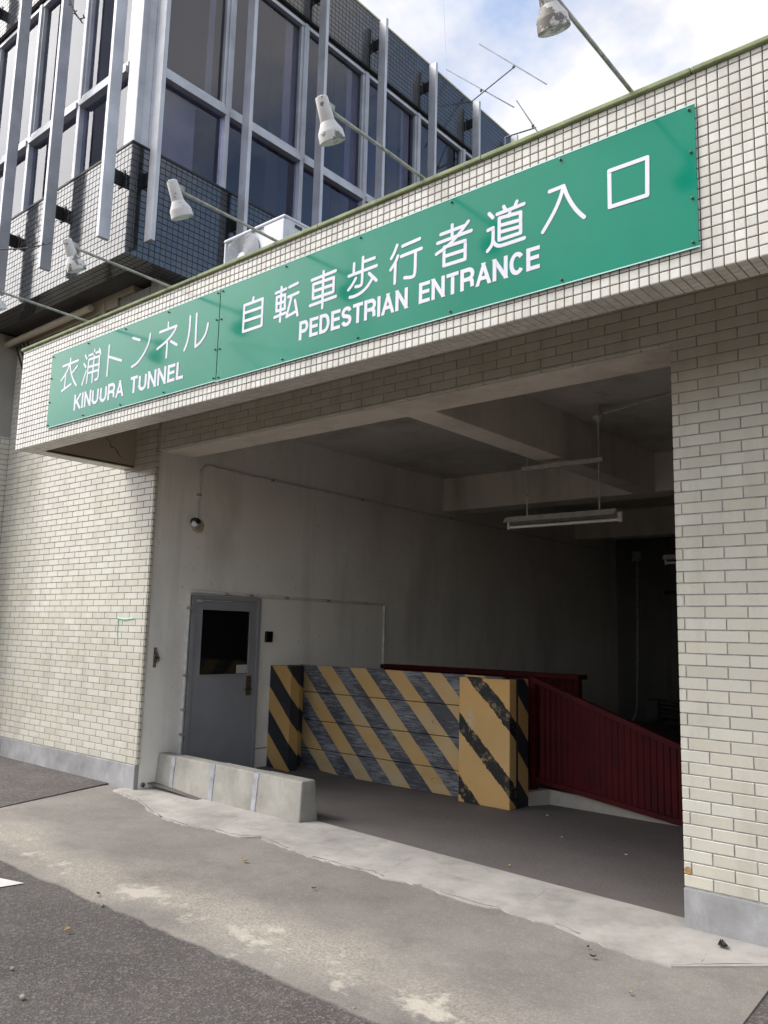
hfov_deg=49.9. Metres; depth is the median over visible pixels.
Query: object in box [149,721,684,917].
floor
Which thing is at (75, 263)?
floodlight
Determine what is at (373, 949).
apron
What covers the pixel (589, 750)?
red fence
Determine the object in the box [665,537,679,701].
down pipe
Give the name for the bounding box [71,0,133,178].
window
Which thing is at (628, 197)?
sign board
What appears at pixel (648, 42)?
sky
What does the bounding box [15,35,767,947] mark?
entrance building
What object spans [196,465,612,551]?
conduit
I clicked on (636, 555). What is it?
junction box
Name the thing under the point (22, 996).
pebble
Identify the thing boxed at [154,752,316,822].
concrete barrier
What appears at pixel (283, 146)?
window
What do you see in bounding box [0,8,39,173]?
window
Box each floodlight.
[0,290,87,321]
[62,238,169,286]
[167,179,278,241]
[315,95,425,179]
[536,0,633,92]
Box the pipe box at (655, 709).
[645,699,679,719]
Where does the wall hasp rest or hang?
attached to the entrance building at (461, 415)
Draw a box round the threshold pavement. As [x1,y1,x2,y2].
[113,787,767,967]
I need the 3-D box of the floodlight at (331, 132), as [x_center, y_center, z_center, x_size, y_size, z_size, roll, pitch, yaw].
[0.037,-2.001,4.758,0.143,0.249,1.201,-6,-11,40]
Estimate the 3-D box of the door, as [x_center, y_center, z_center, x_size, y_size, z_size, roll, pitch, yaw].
[-1.735,1.873,8.996,0.077,1.895,0.970,-6,-11,40]
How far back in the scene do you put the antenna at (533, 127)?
13.54 m
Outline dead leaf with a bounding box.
[718,939,727,946]
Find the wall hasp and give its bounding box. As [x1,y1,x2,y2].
[153,647,159,666]
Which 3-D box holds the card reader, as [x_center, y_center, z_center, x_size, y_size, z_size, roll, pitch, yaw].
[-1.331,1.445,9.556,0.037,0.125,0.107,-6,-11,40]
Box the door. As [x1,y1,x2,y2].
[182,594,261,767]
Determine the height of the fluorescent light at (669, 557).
1.325 m
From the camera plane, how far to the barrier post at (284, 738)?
9.36 m
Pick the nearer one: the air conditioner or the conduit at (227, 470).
the air conditioner
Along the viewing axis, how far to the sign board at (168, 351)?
6.77 m
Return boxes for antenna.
[443,0,446,77]
[446,44,546,167]
[504,100,537,144]
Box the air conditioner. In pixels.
[224,214,308,262]
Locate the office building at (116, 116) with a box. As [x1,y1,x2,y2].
[0,0,517,789]
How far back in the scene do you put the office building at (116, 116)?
9.76 m
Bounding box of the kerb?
[528,787,680,826]
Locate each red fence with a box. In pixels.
[380,664,586,768]
[530,676,683,826]
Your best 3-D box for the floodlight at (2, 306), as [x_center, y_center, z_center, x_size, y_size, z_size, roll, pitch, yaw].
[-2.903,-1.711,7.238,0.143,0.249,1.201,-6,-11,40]
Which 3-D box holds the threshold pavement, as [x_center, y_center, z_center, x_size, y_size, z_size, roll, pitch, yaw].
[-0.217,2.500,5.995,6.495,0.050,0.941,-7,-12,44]
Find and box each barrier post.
[266,665,303,771]
[458,677,527,809]
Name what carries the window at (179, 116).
in the office building at (116, 116)
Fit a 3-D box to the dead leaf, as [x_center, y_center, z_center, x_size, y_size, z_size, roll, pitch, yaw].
[1.773,2.261,4.318,0.052,0.028,0.070,-6,-11,40]
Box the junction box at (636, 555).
[632,551,641,561]
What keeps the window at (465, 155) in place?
in the office building at (116, 116)
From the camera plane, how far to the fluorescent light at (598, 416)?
8.29 m
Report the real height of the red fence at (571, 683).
1.178 m
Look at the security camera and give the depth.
8.85 m
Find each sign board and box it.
[46,289,220,428]
[215,102,699,381]
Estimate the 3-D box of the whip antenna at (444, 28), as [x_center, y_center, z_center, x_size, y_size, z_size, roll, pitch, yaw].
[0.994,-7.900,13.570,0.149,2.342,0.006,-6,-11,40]
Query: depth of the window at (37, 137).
10.32 m
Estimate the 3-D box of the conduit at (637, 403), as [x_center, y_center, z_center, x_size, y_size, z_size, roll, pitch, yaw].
[3.009,-1.100,7.525,2.213,0.127,0.038,-6,-11,39]
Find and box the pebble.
[19,994,25,999]
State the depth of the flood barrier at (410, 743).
8.85 m
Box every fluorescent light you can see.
[503,404,623,529]
[662,554,675,564]
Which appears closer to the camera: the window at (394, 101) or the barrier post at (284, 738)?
the barrier post at (284, 738)
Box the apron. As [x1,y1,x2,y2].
[0,785,767,1023]
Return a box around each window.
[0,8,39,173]
[21,0,77,210]
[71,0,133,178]
[148,0,230,170]
[217,0,304,214]
[292,23,365,221]
[357,71,417,206]
[416,113,462,182]
[462,148,471,162]
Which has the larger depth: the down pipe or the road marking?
the down pipe
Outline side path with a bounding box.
[0,756,107,807]
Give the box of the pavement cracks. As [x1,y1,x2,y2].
[127,792,749,964]
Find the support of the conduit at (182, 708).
attached to the entrance building at (461, 415)
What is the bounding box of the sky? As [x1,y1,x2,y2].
[358,0,767,138]
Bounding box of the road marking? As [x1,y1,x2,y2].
[0,878,21,886]
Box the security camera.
[190,517,203,532]
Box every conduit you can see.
[178,590,385,753]
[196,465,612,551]
[603,392,671,414]
[632,561,639,720]
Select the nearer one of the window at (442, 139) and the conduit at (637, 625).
the window at (442, 139)
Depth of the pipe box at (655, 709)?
15.49 m
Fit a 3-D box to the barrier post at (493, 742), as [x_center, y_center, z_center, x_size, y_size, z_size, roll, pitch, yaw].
[1.056,2.204,7.978,0.590,1.183,0.316,-6,-11,40]
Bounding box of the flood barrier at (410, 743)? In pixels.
[296,664,505,796]
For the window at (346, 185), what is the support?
in the office building at (116, 116)
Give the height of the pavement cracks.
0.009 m
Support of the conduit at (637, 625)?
attached to the entrance building at (461, 415)
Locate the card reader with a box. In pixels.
[265,631,272,641]
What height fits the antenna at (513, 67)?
2.480 m
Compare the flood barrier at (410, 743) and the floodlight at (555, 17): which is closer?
the floodlight at (555, 17)
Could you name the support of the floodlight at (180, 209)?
attached to the entrance building at (461, 415)
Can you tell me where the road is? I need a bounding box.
[0,861,767,1023]
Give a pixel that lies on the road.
(96, 964)
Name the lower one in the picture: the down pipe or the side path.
the side path
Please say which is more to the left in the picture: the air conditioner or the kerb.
the air conditioner

